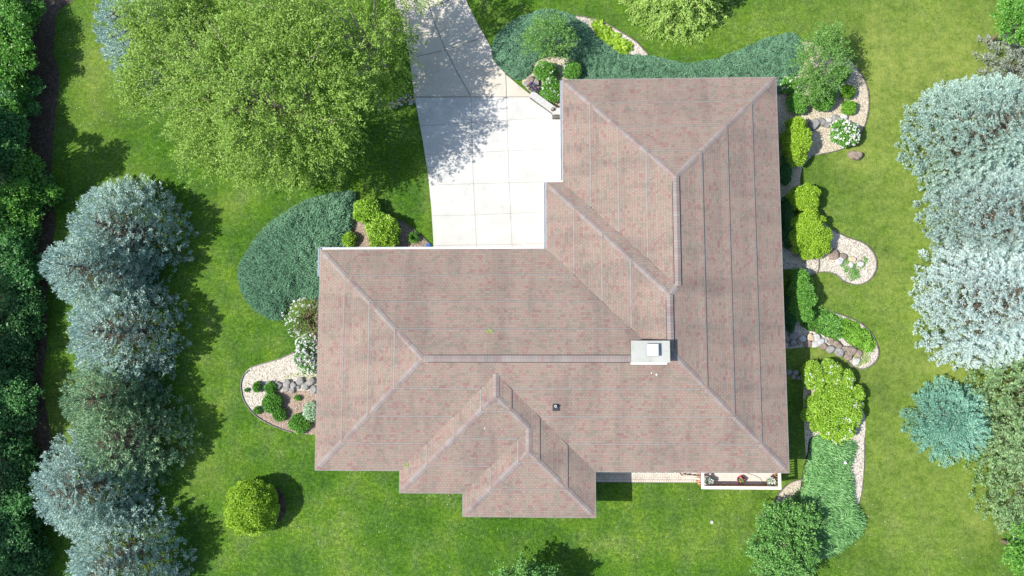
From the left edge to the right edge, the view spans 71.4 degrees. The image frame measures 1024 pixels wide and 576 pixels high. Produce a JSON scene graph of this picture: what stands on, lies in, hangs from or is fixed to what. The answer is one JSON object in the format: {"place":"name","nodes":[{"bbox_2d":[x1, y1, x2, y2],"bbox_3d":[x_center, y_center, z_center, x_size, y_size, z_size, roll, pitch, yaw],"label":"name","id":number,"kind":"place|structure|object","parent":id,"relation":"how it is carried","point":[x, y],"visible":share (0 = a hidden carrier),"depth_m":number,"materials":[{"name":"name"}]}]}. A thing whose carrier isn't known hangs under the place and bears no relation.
{"place":"outdoors","nodes":[
{"label":"outdoors","id":0,"kind":"place"},
{"bbox_2d":[0,0,71,532],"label":"woodland floor","id":1,"kind":"structure","parent":0,"point":[41,128],"depth_m":47.61,"materials":[{"name":"plant"}]},
{"bbox_2d":[0,0,45,158],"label":"undergrowth","id":2,"kind":"object","parent":1,"relation":"on","point":[34,81],"visible":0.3,"depth_m":46.55,"materials":[{"name":"green plant"}]},
{"bbox_2d":[0,0,46,126],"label":"undergrowth","id":3,"kind":"object","parent":1,"relation":"on","point":[15,48],"visible":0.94,"depth_m":45.91,"materials":[{"name":"green plant"}]},
{"bbox_2d":[0,245,47,575],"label":"undergrowth","id":4,"kind":"object","parent":1,"relation":"on","point":[23,503],"visible":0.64,"depth_m":44.08,"materials":[{"name":"green plant"}]},
{"bbox_2d":[0,271,48,445],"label":"undergrowth","id":5,"kind":"object","parent":1,"relation":"on","point":[19,328],"visible":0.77,"depth_m":45.09,"materials":[{"name":"green plant"}]},
{"bbox_2d":[0,429,54,575],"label":"undergrowth","id":6,"kind":"object","parent":1,"relation":"on","point":[25,539],"visible":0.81,"depth_m":44.09,"materials":[{"name":"green plant"}]},
{"bbox_2d":[0,102,62,300],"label":"undergrowth","id":7,"kind":"object","parent":1,"relation":"on","point":[23,244],"visible":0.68,"depth_m":45.59,"materials":[{"name":"green plant"}]},
{"bbox_2d":[0,147,64,242],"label":"undergrowth","id":8,"kind":"object","parent":1,"relation":"on","point":[13,205],"visible":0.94,"depth_m":45.55,"materials":[{"name":"green plant"}]},
{"bbox_2d":[395,0,529,96],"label":"driveway","id":9,"kind":"structure","parent":0,"point":[480,72],"depth_m":47.16,"materials":[{"name":"concrete"}]},
{"bbox_2d":[36,0,1023,575],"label":"lawn","id":10,"kind":"structure","parent":0,"point":[924,520],"depth_m":45.36,"materials":[{"name":"plant"}]},
{"bbox_2d":[27,421,160,542],"bbox_3d":[-25.932,11.967,42.652,7.692,5.751,7.990,0,85,2],"label":"spruce","id":11,"kind":"object","parent":10,"relation":"on","point":[59,492],"visible":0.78,"depth_m":42.82,"materials":[{"name":"green plant"}]},
{"bbox_2d":[37,221,161,326],"bbox_3d":[-25.996,-1.137,43.395,6.801,6.510,7.196,0,85,2],"label":"spruce","id":12,"kind":"object","parent":10,"relation":"on","point":[74,263],"visible":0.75,"depth_m":43.55,"materials":[{"name":"green plant"}]},
{"bbox_2d":[58,348,164,443],"bbox_3d":[-25.072,6.656,43.260,6.026,5.400,6.311,0,85,2],"label":"spruce","id":13,"kind":"object","parent":10,"relation":"on","point":[82,398],"visible":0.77,"depth_m":43.21,"materials":[{"name":"green plant"}]},
{"bbox_2d":[65,274,191,397],"bbox_3d":[-24.553,2.770,43.572,7.950,5.370,7.624,25,86,4],"label":"spruce","id":14,"kind":"object","parent":10,"relation":"on","point":[100,333],"visible":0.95,"depth_m":43.96,"materials":[{"name":"green plant"}]},
{"bbox_2d":[64,488,197,575],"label":"spruce","id":15,"kind":"object","parent":10,"relation":"on","point":[105,567],"visible":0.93,"depth_m":43.00,"materials":[{"name":"green plant"}]},
{"bbox_2d":[65,174,198,291],"bbox_3d":[-24.417,-3.770,44.062,8.116,5.546,7.988,0,85,2],"label":"spruce","id":16,"kind":"object","parent":10,"relation":"on","point":[100,221],"visible":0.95,"depth_m":44.64,"materials":[{"name":"green plant"}]},
{"bbox_2d":[72,376,202,495],"bbox_3d":[-23.663,9.138,43.102,8.108,5.122,7.745,0,85,2],"label":"spruce","id":17,"kind":"object","parent":10,"relation":"on","point":[97,438],"visible":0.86,"depth_m":43.52,"materials":[{"name":"green plant"}]},
{"bbox_2d":[91,0,207,99],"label":"spruce","id":18,"kind":"object","parent":10,"relation":"on","point":[109,17],"visible":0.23,"depth_m":44.04,"materials":[{"name":"blue plant"}]},
{"bbox_2d":[103,0,391,202],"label":"tree","id":19,"kind":"object","parent":10,"relation":"on","point":[270,103],"visible":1,"depth_m":40.40,"materials":[{"name":"green plant"}]},
{"bbox_2d":[249,487,285,524],"bbox_3d":[-15.459,13.734,44.975,2.437,0.001,2.546,0,85,2],"label":"mulch ring","id":20,"kind":"object","parent":10,"relation":"on","point":[281,501],"visible":0.21,"depth_m":44.95,"materials":[{"name":"brown soil"}]},
{"bbox_2d":[222,479,279,536],"bbox_3d":[-16.059,13.530,43.884,3.541,2.551,3.643,0,85,2],"label":"round bush","id":21,"kind":"object","parent":20,"relation":"on","point":[262,518],"visible":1,"depth_m":43.26,"materials":[{"name":"green plant"}]},
{"bbox_2d":[242,352,316,412],"bbox_3d":[-13.955,5.664,45.637,6.952,0.001,3.117,-17,85,0],"label":"gravel bed","id":22,"kind":"object","parent":10,"relation":"on","point":[277,370],"visible":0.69,"depth_m":45.68,"materials":[{"name":"gravel"}]},
{"bbox_2d":[252,381,262,392],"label":"perennial","id":23,"kind":"object","parent":22,"relation":"on","point":[256,386],"visible":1,"depth_m":45.30,"materials":[{"name":"green plant"}]},
{"bbox_2d":[240,370,291,432],"bbox_3d":[-15.997,7.639,45.507,1.414,0.090,4.933,-37,85,-2],"label":"bed edging","id":24,"kind":"object","parent":22,"relation":"on","point":[249,408],"visible":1,"depth_m":45.50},
{"bbox_2d":[263,381,276,394],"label":"perennial","id":25,"kind":"object","parent":22,"relation":"on","point":[271,386],"visible":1,"depth_m":45.27,"materials":[{"name":"green plant"}]},
{"bbox_2d":[254,391,315,434],"bbox_3d":[-13.548,7.647,45.455,6.150,0.001,3.871,0,85,2],"label":"mulch bed","id":26,"kind":"object","parent":10,"relation":"on","point":[291,405],"visible":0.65,"depth_m":45.48,"materials":[{"name":"gravel"}]},
{"bbox_2d":[261,393,282,413],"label":"perennial","id":27,"kind":"object","parent":26,"relation":"on","point":[272,402],"visible":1,"depth_m":45.02,"materials":[{"name":"green plant"}]},
{"bbox_2d":[272,406,286,421],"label":"perennial","id":28,"kind":"object","parent":26,"relation":"on","point":[279,414],"visible":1,"depth_m":45.05,"materials":[{"name":"green plant"}]},
{"bbox_2d":[287,413,311,434],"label":"perennial","id":29,"kind":"object","parent":26,"relation":"on","point":[297,422],"visible":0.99,"depth_m":44.88,"materials":[{"name":"green plant"}]},
{"bbox_2d":[302,401,315,421],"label":"perennial","id":30,"kind":"object","parent":26,"relation":"on","point":[309,411],"visible":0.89,"depth_m":44.90,"materials":[{"name":"green plant"}]},
{"bbox_2d":[236,190,356,321],"bbox_3d":[-13.977,-2.164,45.801,7.916,1.066,8.712,0,85,2],"label":"juniper shrub","id":31,"kind":"object","parent":10,"relation":"on","point":[277,271],"visible":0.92,"depth_m":45.75,"materials":[{"name":"plant"}]},
{"bbox_2d":[281,295,318,337],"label":"flowering shrub","id":32,"kind":"object","parent":10,"relation":"on","point":[312,318],"visible":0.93,"depth_m":44.91,"materials":[{"name":"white plant"}]},
{"bbox_2d":[293,332,317,375],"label":"flowering shrub","id":33,"kind":"object","parent":10,"relation":"on","point":[306,349],"visible":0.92,"depth_m":44.45,"materials":[{"name":"white plant"}]},
{"bbox_2d":[200,0,443,123],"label":"tree","id":34,"kind":"object","parent":10,"relation":"on","point":[375,43],"visible":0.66,"depth_m":41.54,"materials":[{"name":"green plant"}]},
{"bbox_2d":[345,217,431,246],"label":"mulch bed","id":35,"kind":"object","parent":10,"relation":"on","point":[362,237],"visible":0.29,"depth_m":46.26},
{"bbox_2d":[341,231,356,246],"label":"lime bush","id":36,"kind":"object","parent":35,"relation":"on","point":[351,238],"visible":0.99,"depth_m":45.77,"materials":[{"name":"green plant"}]},
{"bbox_2d":[352,197,380,224],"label":"lime bush","id":37,"kind":"object","parent":35,"relation":"on","point":[361,214],"visible":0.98,"depth_m":45.47,"materials":[{"name":"green plant"}]},
{"bbox_2d":[365,211,401,246],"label":"lime bush","id":38,"kind":"object","parent":35,"relation":"on","point":[382,229],"visible":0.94,"depth_m":45.08,"materials":[{"name":"green plant"}]},
{"bbox_2d":[407,231,420,245],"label":"daylily","id":39,"kind":"object","parent":35,"relation":"on","point":[412,235],"visible":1,"depth_m":45.84,"materials":[{"name":"green plant"}]},
{"bbox_2d":[415,97,562,246],"bbox_3d":[-0.725,-6.609,46.313,11.416,0.060,12.047,0,85,2],"label":"driveway apron","id":40,"kind":"object","parent":10,"relation":"on","point":[527,163],"visible":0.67,"depth_m":46.41,"materials":[{"name":"concrete"}]},
{"bbox_2d":[488,551,565,575],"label":"tree","id":41,"kind":"object","parent":10,"relation":"on","point":[533,570],"visible":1,"depth_m":41.70,"materials":[{"name":"green plant"}]},
{"bbox_2d":[529,92,559,118],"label":"retaining wall","id":42,"kind":"structure","parent":10,"relation":"on","point":[539,100],"depth_m":46.17,"materials":[{"name":"concrete"}]},
{"bbox_2d":[522,57,580,107],"bbox_3d":[3.199,-13.589,46.794,4.184,0.001,3.708,42,87,5],"label":"gravel bed","id":43,"kind":"object","parent":10,"relation":"on","point":[560,62],"visible":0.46,"depth_m":46.88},
{"bbox_2d":[528,82,537,91],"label":"flowering plant","id":44,"kind":"object","parent":43,"relation":"on","point":[533,86],"visible":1,"depth_m":45.91,"materials":[{"name":"purple plant"}]},
{"bbox_2d":[533,59,558,82],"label":"rose shrub","id":45,"kind":"object","parent":43,"relation":"on","point":[546,72],"visible":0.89,"depth_m":46.11,"materials":[{"name":"green plant"}]},
{"bbox_2d":[539,76,559,102],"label":"rose shrub","id":46,"kind":"object","parent":43,"relation":"on","point":[550,88],"visible":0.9,"depth_m":45.89,"materials":[{"name":"green plant"}]},
{"bbox_2d":[562,60,582,78],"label":"rose shrub","id":47,"kind":"object","parent":43,"relation":"on","point":[570,66],"visible":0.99,"depth_m":46.03,"materials":[{"name":"green plant"}]},
{"bbox_2d":[315,77,789,517],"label":"house","id":48,"kind":"structure","parent":10,"relation":"on","point":[659,253],"depth_m":41.70,"materials":[{"name":"tile"}]},
{"bbox_2d":[576,16,646,55],"bbox_3d":[6.344,-16.262,46.925,5.426,0.001,1.897,33,87,4],"label":"gravel bed","id":49,"kind":"object","parent":10,"relation":"on","point":[637,48],"visible":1,"depth_m":46.89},
{"bbox_2d":[590,18,633,54],"bbox_3d":[6.366,-16.508,46.760,3.546,0.440,1.404,38,87,5],"label":"hosta patch","id":50,"kind":"object","parent":49,"relation":"on","point":[618,42],"visible":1,"depth_m":46.73,"materials":[{"name":"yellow plant"}]},
{"bbox_2d":[576,15,647,54],"bbox_3d":[6.715,-16.870,46.941,5.421,0.090,0.541,30,87,4],"label":"bed edging","id":51,"kind":"object","parent":49,"relation":"on","point":[617,30],"visible":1,"depth_m":46.90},
{"bbox_2d":[596,472,696,482],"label":"paver path","id":52,"kind":"structure","parent":10,"relation":"on","point":[642,479],"depth_m":44.37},
{"bbox_2d":[596,472,696,481],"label":"path pavers","id":53,"kind":"object","parent":52,"relation":"on","point":[630,477],"visible":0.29,"depth_m":44.36,"materials":[{"name":"stone"}]},
{"bbox_2d":[679,473,700,479],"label":"deck steps","id":54,"kind":"structure","parent":53,"relation":"on","point":[692,474],"depth_m":43.53,"materials":[{"name":"beige stone"}]},
{"bbox_2d":[490,8,804,93],"bbox_3d":[8.790,-15.059,46.495,20.523,0.484,5.598,7,85,2],"label":"juniper shrub","id":55,"kind":"object","parent":10,"relation":"on","point":[593,55],"visible":0.66,"depth_m":46.52,"materials":[{"name":"plant"}]},
{"bbox_2d":[516,8,580,68],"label":"tree","id":56,"kind":"object","parent":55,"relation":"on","point":[561,26],"visible":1,"depth_m":44.79,"materials":[{"name":"green plant"}]},
{"bbox_2d":[618,0,736,45],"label":"larch","id":57,"kind":"object","parent":10,"relation":"on","point":[690,17],"visible":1,"depth_m":46.54,"materials":[{"name":"green plant"}]},
{"bbox_2d":[696,473,780,489],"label":"deck","id":58,"kind":"structure","parent":10,"relation":"on","point":[725,481],"depth_m":43.26,"materials":[{"name":"white wood"}]},
{"bbox_2d":[704,477,713,485],"bbox_3d":[11.849,11.666,43.035,0.586,0.627,0.566,0,85,2],"label":"flower pot","id":59,"kind":"object","parent":58,"relation":"on","point":[708,481],"visible":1,"depth_m":42.87,"materials":[{"name":"metal"}]},
{"bbox_2d":[766,476,775,485],"bbox_3d":[15.575,11.606,42.922,0.577,0.617,0.634,0,85,2],"label":"flower pot","id":60,"kind":"object","parent":58,"relation":"on","point":[770,481],"visible":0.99,"depth_m":42.77,"materials":[{"name":"metal"}]},
{"bbox_2d":[745,496,823,575],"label":"tree","id":61,"kind":"object","parent":10,"relation":"on","point":[780,523],"visible":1,"depth_m":41.94,"materials":[{"name":"green plant"}]},
{"bbox_2d":[774,480,800,505],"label":"gravel bed","id":62,"kind":"object","parent":10,"relation":"on","point":[791,489],"visible":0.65,"depth_m":44.00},
{"bbox_2d":[791,488,802,505],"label":"creeping plant","id":63,"kind":"object","parent":62,"relation":"on","point":[796,499],"visible":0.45,"depth_m":43.84,"materials":[{"name":"green plant"}]},
{"bbox_2d":[786,267,817,321],"bbox_3d":[17.992,0.418,44.325,1.894,1.716,3.506,0,85,2],"label":"leafy shrub","id":64,"kind":"object","parent":10,"relation":"on","point":[803,302],"visible":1,"depth_m":43.91,"materials":[{"name":"green plant"}]},
{"bbox_2d":[785,182,820,210],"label":"leafy shrub","id":65,"kind":"object","parent":10,"relation":"on","point":[801,196],"visible":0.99,"depth_m":44.48,"materials":[{"name":"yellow plant"}]},
{"bbox_2d":[777,42,867,199],"bbox_3d":[19.863,-10.799,45.992,6.277,0.001,10.647,0,85,2],"label":"gravel bed","id":66,"kind":"object","parent":10,"relation":"on","point":[822,142],"visible":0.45,"depth_m":46.02,"materials":[{"name":"gravel"}]},
{"bbox_2d":[779,157,791,185],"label":"leafy shrub","id":67,"kind":"object","parent":66,"relation":"on","point":[785,171],"visible":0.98,"depth_m":45.02,"materials":[{"name":"green plant"}]},
{"bbox_2d":[779,76,799,93],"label":"leafy shrub","id":68,"kind":"object","parent":66,"relation":"on","point":[786,82],"visible":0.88,"depth_m":45.49,"materials":[{"name":"green plant"}]},
{"bbox_2d":[779,115,812,167],"bbox_3d":[17.964,-9.226,45.099,1.984,1.899,3.349,0,85,2],"label":"leafy shrub","id":69,"kind":"object","parent":66,"relation":"on","point":[796,132],"visible":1,"depth_m":44.65,"materials":[{"name":"green plant"}]},
{"bbox_2d":[785,92,807,114],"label":"leafy shrub","id":70,"kind":"object","parent":66,"relation":"on","point":[791,102],"visible":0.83,"depth_m":45.33,"materials":[{"name":"green plant"}]},
{"bbox_2d":[807,118,819,130],"bbox_3d":[19.401,-10.520,45.992,0.622,0.566,0.748,35,87,4],"label":"boulder","id":71,"kind":"object","parent":66,"relation":"on","point":[813,124],"visible":0.91,"depth_m":45.72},
{"bbox_2d":[787,19,855,106],"bbox_3d":[19.291,-13.922,44.627,4.226,3.348,5.402,0,85,2],"label":"tree","id":72,"kind":"object","parent":66,"relation":"on","point":[811,77],"visible":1,"depth_m":43.91,"materials":[{"name":"green plant"}]},
{"bbox_2d":[807,84,836,111],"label":"leafy shrub","id":73,"kind":"object","parent":66,"relation":"on","point":[827,105],"visible":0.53,"depth_m":45.23,"materials":[{"name":"green plant"}]},
{"bbox_2d":[803,41,869,155],"bbox_3d":[21.017,-12.280,46.060,4.068,0.090,7.678,0,85,2],"label":"bed edging","id":74,"kind":"object","parent":66,"relation":"on","point":[867,111],"visible":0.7,"depth_m":45.92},
{"bbox_2d":[832,65,850,83],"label":"leafy shrub","id":75,"kind":"object","parent":66,"relation":"on","point":[846,79],"visible":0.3,"depth_m":45.54,"materials":[{"name":"green plant"}]},
{"bbox_2d":[829,117,860,147],"bbox_3d":[21.129,-9.860,45.165,1.944,1.507,2.037,0,85,2],"label":"viburnum","id":76,"kind":"object","parent":66,"relation":"on","point":[842,129],"visible":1,"depth_m":44.84,"materials":[{"name":"white plant"}]},
{"bbox_2d":[839,84,855,99],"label":"boxwood","id":77,"kind":"object","parent":66,"relation":"on","point":[848,92],"visible":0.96,"depth_m":45.53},
{"bbox_2d":[841,100,856,114],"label":"boxwood","id":78,"kind":"object","parent":66,"relation":"on","point":[848,107],"visible":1,"depth_m":45.47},
{"bbox_2d":[782,223,875,283],"bbox_3d":[19.921,-2.447,45.245,6.532,0.001,3.768,15,86,3],"label":"gravel bed","id":79,"kind":"object","parent":10,"relation":"on","point":[857,250],"visible":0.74,"depth_m":45.17,"materials":[{"name":"gravel"}]},
{"bbox_2d":[781,196,793,249],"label":"leafy shrub","id":80,"kind":"object","parent":79,"relation":"on","point":[787,215],"visible":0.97,"depth_m":44.83,"materials":[{"name":"green plant"}]},
{"bbox_2d":[788,208,832,259],"bbox_3d":[18.613,-3.278,44.592,2.767,1.698,3.214,-21,85,0],"label":"leafy shrub","id":81,"kind":"object","parent":79,"relation":"on","point":[809,222],"visible":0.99,"depth_m":44.26,"materials":[{"name":"green plant"}]},
{"bbox_2d":[828,250,838,259],"bbox_3d":[20.377,-2.092,45.191,0.604,0.514,0.608,6,85,2],"label":"boulder","id":82,"kind":"object","parent":79,"relation":"on","point":[833,255],"visible":0.94,"depth_m":44.94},
{"bbox_2d":[810,229,876,284],"bbox_3d":[21.193,-1.534,45.097,3.639,0.090,3.370,25,86,4],"label":"bed edging","id":83,"kind":"object","parent":79,"relation":"on","point":[867,246],"visible":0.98,"depth_m":45.05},
{"bbox_2d":[841,257,867,280],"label":"creeping plant","id":84,"kind":"object","parent":79,"relation":"on","point":[852,269],"visible":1,"depth_m":45.02,"materials":[{"name":"green plant"}]},
{"bbox_2d":[785,314,877,368],"bbox_3d":[19.855,2.976,44.764,6.451,0.001,3.029,15,86,3],"label":"gravel bed","id":85,"kind":"object","parent":10,"relation":"on","point":[799,329],"visible":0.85,"depth_m":44.74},
{"bbox_2d":[784,295,796,333],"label":"leafy shrub","id":86,"kind":"object","parent":85,"relation":"on","point":[790,322],"visible":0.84,"depth_m":44.31,"materials":[{"name":"green plant"}]},
{"bbox_2d":[799,305,845,340],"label":"juniper shrub","id":87,"kind":"object","parent":85,"relation":"on","point":[825,322],"visible":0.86,"depth_m":44.63,"materials":[{"name":"green plant"}]},
{"bbox_2d":[833,348,844,356],"bbox_3d":[20.479,4.019,44.655,0.601,0.494,0.558,22,86,4],"label":"boulder","id":88,"kind":"object","parent":85,"relation":"on","point":[839,352],"visible":1,"depth_m":44.42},
{"bbox_2d":[841,317,861,346],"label":"juniper shrub","id":89,"kind":"object","parent":85,"relation":"on","point":[851,331],"visible":1,"depth_m":44.57,"materials":[{"name":"plant"}]},
{"bbox_2d":[846,346,856,354],"bbox_3d":[21.199,3.960,44.646,0.575,0.530,0.583,-38,85,-2],"label":"boulder","id":90,"kind":"object","parent":85,"relation":"on","point":[852,350],"visible":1,"depth_m":44.39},
{"bbox_2d":[829,311,878,368],"bbox_3d":[21.579,3.047,44.676,2.096,0.090,4.088,-18,85,0],"label":"bed edging","id":91,"kind":"object","parent":85,"relation":"on","point":[871,334],"visible":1,"depth_m":44.58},
{"bbox_2d":[852,348,869,365],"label":"creeping plant","id":92,"kind":"object","parent":85,"relation":"on","point":[861,362],"visible":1,"depth_m":44.49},
{"bbox_2d":[855,328,876,352],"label":"juniper shrub","id":93,"kind":"object","parent":85,"relation":"on","point":[867,342],"visible":1,"depth_m":44.48,"materials":[{"name":"plant"}]},
{"bbox_2d":[803,388,865,505],"bbox_3d":[20.049,9.512,44.175,3.780,0.001,9.137,0,85,2],"label":"gravel bed","id":94,"kind":"object","parent":10,"relation":"on","point":[858,462],"visible":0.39,"depth_m":44.11,"materials":[{"name":"gravel"}]},
{"bbox_2d":[800,360,826,389],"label":"hydrangea","id":95,"kind":"object","parent":94,"relation":"on","point":[810,375],"visible":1,"depth_m":43.67,"materials":[{"name":"green plant"}]},
{"bbox_2d":[818,358,842,385],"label":"hydrangea","id":96,"kind":"object","parent":94,"relation":"on","point":[832,369],"visible":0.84,"depth_m":43.57,"materials":[{"name":"green plant"}]},
{"bbox_2d":[795,434,866,559],"bbox_3d":[19.586,12.692,43.516,4.293,0.789,7.825,0,85,2],"label":"juniper shrub","id":97,"kind":"object","parent":94,"relation":"on","point":[826,486],"visible":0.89,"depth_m":43.48,"materials":[{"name":"plant"}]},
{"bbox_2d":[800,383,864,444],"bbox_3d":[19.776,7.525,43.689,3.643,1.508,3.728,30,87,4],"label":"hydrangea","id":98,"kind":"object","parent":94,"relation":"on","point":[823,405],"visible":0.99,"depth_m":43.38,"materials":[{"name":"green plant"}]},
{"bbox_2d":[837,368,855,389],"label":"hydrangea","id":99,"kind":"object","parent":94,"relation":"on","point":[848,379],"visible":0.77,"depth_m":43.66,"materials":[{"name":"green plant"}]},
{"bbox_2d":[851,384,865,402],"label":"leafy shrub","id":100,"kind":"object","parent":94,"relation":"on","point":[859,393],"visible":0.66,"depth_m":43.60,"materials":[{"name":"green plant"}]},
{"bbox_2d":[847,150,862,160],"bbox_3d":[21.934,-8.475,45.723,0.841,0.714,0.514,20,86,4],"label":"boulder","id":101,"kind":"object","parent":10,"relation":"on","point":[855,155],"visible":1,"depth_m":45.39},
{"bbox_2d":[899,375,992,468],"bbox_3d":[26.442,8.092,42.646,5.612,2.917,5.745,0,85,2],"label":"spruce","id":102,"kind":"object","parent":10,"relation":"on","point":[959,420],"visible":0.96,"depth_m":42.95,"materials":[{"name":"green plant"}]},
{"bbox_2d":[894,71,1023,205],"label":"spruce","id":103,"kind":"object","parent":10,"relation":"on","point":[985,99],"visible":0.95,"depth_m":42.35,"materials":[{"name":"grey plant"}]},
{"bbox_2d":[908,234,1023,371],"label":"spruce","id":104,"kind":"object","parent":10,"relation":"on","point":[1006,272],"visible":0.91,"depth_m":41.93,"materials":[{"name":"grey plant"}]},
{"bbox_2d":[912,158,1023,284],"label":"spruce","id":105,"kind":"object","parent":10,"relation":"on","point":[1013,218],"visible":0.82,"depth_m":42.07,"materials":[{"name":"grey plant"}]},
{"bbox_2d":[961,321,1023,477],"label":"spruce","id":106,"kind":"object","parent":10,"relation":"on","point":[1005,400],"visible":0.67,"depth_m":42.28,"materials":[{"name":"green plant"}]},
{"bbox_2d":[963,403,1023,540],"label":"spruce","id":107,"kind":"object","parent":10,"relation":"on","point":[1004,510],"visible":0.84,"depth_m":42.44,"materials":[{"name":"green plant"}]},
{"bbox_2d":[971,24,1023,90],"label":"pine","id":108,"kind":"object","parent":10,"relation":"on","point":[1017,49],"visible":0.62,"depth_m":44.75,"materials":[{"name":"grey plant"}]},
{"bbox_2d":[984,0,1023,45],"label":"tree","id":109,"kind":"object","parent":10,"relation":"on","point":[1015,6],"visible":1,"depth_m":42.29,"materials":[{"name":"green plant"}]},
{"bbox_2d":[1000,521,1023,575],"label":"tree","id":110,"kind":"object","parent":10,"relation":"on","point":[1013,557],"visible":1,"depth_m":39.78,"materials":[{"name":"green plant"}]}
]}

